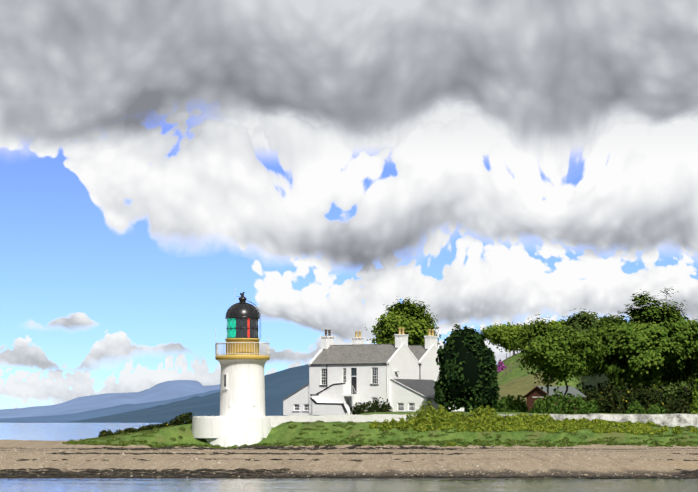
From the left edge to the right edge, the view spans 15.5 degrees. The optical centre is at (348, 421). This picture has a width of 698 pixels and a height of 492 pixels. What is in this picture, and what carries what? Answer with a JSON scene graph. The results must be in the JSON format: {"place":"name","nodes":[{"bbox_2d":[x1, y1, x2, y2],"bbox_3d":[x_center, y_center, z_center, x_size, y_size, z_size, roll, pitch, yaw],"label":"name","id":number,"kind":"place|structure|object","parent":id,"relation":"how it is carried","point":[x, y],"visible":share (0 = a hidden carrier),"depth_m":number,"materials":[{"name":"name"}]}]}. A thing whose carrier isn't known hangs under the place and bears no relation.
{"place":"outdoors","nodes":[
{"label":"outdoors","id":0,"kind":"place"},
{"bbox_2d":[0,380,219,418],"bbox_3d":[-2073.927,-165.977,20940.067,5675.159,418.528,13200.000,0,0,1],"label":"hills","id":1,"kind":"structure","parent":0,"point":[168,390],"depth_m":19089.43,"materials":[{"name":"blue"}]},
{"bbox_2d":[0,389,219,421],"bbox_3d":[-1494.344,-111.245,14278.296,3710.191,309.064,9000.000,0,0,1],"label":"hills","id":2,"kind":"structure","parent":0,"point":[122,408],"depth_m":12913.06,"materials":[{"name":"blue"}]},
{"bbox_2d":[0,364,318,422],"bbox_3d":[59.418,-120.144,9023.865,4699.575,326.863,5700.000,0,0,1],"label":"hills","id":3,"kind":"structure","parent":0,"point":[280,386],"depth_m":7641.77,"materials":[{"name":"blue"}]},
{"bbox_2d":[0,352,697,478],"bbox_3d":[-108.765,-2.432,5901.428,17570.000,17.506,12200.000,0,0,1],"label":"ground","id":4,"kind":"structure","parent":0,"point":[516,381],"depth_m":195.99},
{"bbox_2d":[98,412,193,436],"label":"bushes","id":5,"kind":"object","parent":4,"relation":"on","point":[182,418],"visible":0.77,"depth_m":231.08,"materials":[{"name":"green plant"}]},
{"bbox_2d":[191,289,270,446],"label":"lighthouse","id":6,"kind":"object","parent":4,"relation":"on","point":[242,419],"visible":0.98,"depth_m":221.90,"materials":[{"name":"white paint"}]},
{"bbox_2d":[0,444,697,478],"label":"seaweed wrack","id":7,"kind":"object","parent":4,"relation":"on","point":[54,472],"visible":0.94,"depth_m":156.04,"materials":[{"name":"brown plant"}]},
{"bbox_2d":[0,445,697,477],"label":"beach cobbles","id":8,"kind":"object","parent":4,"relation":"on","point":[477,466],"visible":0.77,"depth_m":179.84,"materials":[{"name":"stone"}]},
{"bbox_2d":[345,397,392,414],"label":"house hedge","id":9,"kind":"object","parent":4,"relation":"on","point":[362,408],"visible":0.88,"depth_m":288.64,"materials":[{"name":"green plant"}]},
{"bbox_2d":[282,328,463,414],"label":"keepers house","id":10,"kind":"structure","parent":4,"relation":"on","point":[400,374],"depth_m":301.57,"materials":[{"name":"white paint"}]},
{"bbox_2d":[62,420,697,448],"bbox_3d":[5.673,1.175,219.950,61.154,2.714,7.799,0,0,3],"label":"grass tufts","id":11,"kind":"object","parent":4,"relation":"on","point":[430,435],"depth_m":218.99,"materials":[{"name":"green plant"}]},
{"bbox_2d":[365,296,440,347],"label":"tree","id":12,"kind":"object","parent":4,"relation":"on","point":[414,320],"visible":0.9,"depth_m":328.43,"materials":[{"name":"green plant"}]},
{"bbox_2d":[433,324,499,411],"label":"conifer","id":13,"kind":"object","parent":4,"relation":"on","point":[468,369],"visible":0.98,"depth_m":289.05,"materials":[{"name":"green plant"}]},
{"bbox_2d":[270,413,697,426],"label":"compound wall","id":14,"kind":"structure","parent":4,"relation":"on","point":[675,420],"depth_m":222.87,"materials":[{"name":"white paint"}]},
{"bbox_2d":[497,360,506,372],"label":"rhododendron","id":15,"kind":"object","parent":4,"relation":"on","point":[502,367],"visible":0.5,"depth_m":385.74,"materials":[{"name":"purple plant"}]},
{"bbox_2d":[478,322,533,354],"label":"tree","id":16,"kind":"object","parent":4,"relation":"on","point":[502,335],"visible":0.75,"depth_m":395.35,"materials":[{"name":"green plant"}]},
{"bbox_2d":[504,347,521,375],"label":"hill fence","id":17,"kind":"object","parent":4,"relation":"on","point":[511,363],"visible":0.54,"depth_m":380.89,"materials":[{"name":"grey wood"}]},
{"bbox_2d":[368,401,697,445],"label":"bushes","id":18,"kind":"object","parent":4,"relation":"on","point":[481,419],"visible":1,"depth_m":220.21,"materials":[{"name":"green plant"}]},
{"bbox_2d":[509,314,585,399],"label":"ash tree","id":19,"kind":"object","parent":4,"relation":"on","point":[547,348],"visible":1,"depth_m":292.71,"materials":[{"name":"green plant"}]},
{"bbox_2d":[525,316,571,338],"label":"tree","id":20,"kind":"object","parent":4,"relation":"on","point":[560,321],"visible":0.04,"depth_m":388.46,"materials":[{"name":"green plant"}]},
{"bbox_2d":[524,386,586,412],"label":"shed","id":21,"kind":"structure","parent":4,"relation":"on","point":[534,394],"depth_m":310.86,"materials":[{"name":"wood"}]},
{"bbox_2d":[534,323,606,405],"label":"ash tree","id":22,"kind":"object","parent":4,"relation":"on","point":[588,354],"visible":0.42,"depth_m":294.49,"materials":[{"name":"green plant"}]},
{"bbox_2d":[492,388,665,413],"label":"garden bushes","id":23,"kind":"object","parent":4,"relation":"on","point":[545,405],"visible":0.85,"depth_m":294.44,"materials":[{"name":"green plant"}]},
{"bbox_2d":[556,308,617,336],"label":"tree","id":24,"kind":"object","parent":4,"relation":"on","point":[583,320],"visible":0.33,"depth_m":367.45,"materials":[{"name":"green plant"}]},
{"bbox_2d":[574,286,697,393],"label":"tree","id":25,"kind":"object","parent":4,"relation":"on","point":[655,342],"visible":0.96,"depth_m":329.40,"materials":[{"name":"green plant"}]},
{"bbox_2d":[595,373,695,402],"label":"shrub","id":26,"kind":"object","parent":4,"relation":"on","point":[668,388],"visible":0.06,"depth_m":353.90,"materials":[{"name":"green plant"}]},
{"bbox_2d":[682,374,697,388],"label":"shrub","id":27,"kind":"object","parent":4,"relation":"on","point":[691,379],"visible":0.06,"depth_m":342.31,"materials":[{"name":"green plant"}]},
{"bbox_2d":[690,379,697,413],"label":"cone shrub","id":28,"kind":"object","parent":4,"relation":"on","point":[694,408],"visible":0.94,"depth_m":297.49,"materials":[{"name":"green plant"}]},
{"bbox_2d":[0,422,697,491],"bbox_3d":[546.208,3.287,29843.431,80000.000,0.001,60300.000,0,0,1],"label":"water","id":29,"kind":"structure","parent":0,"point":[51,431],"depth_m":135.98,"materials":[{"name":"blue liquid"}]},
{"bbox_2d":[0,0,697,408],"label":"sky","id":30,"kind":"structure","parent":0,"point":[482,163],"materials":[{"name":"white"}]},
{"bbox_2d":[575,376,697,413],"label":"hedge","id":31,"kind":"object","parent":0,"point":[611,400],"depth_m":316.42,"materials":[{"name":"green plant"}]}
]}

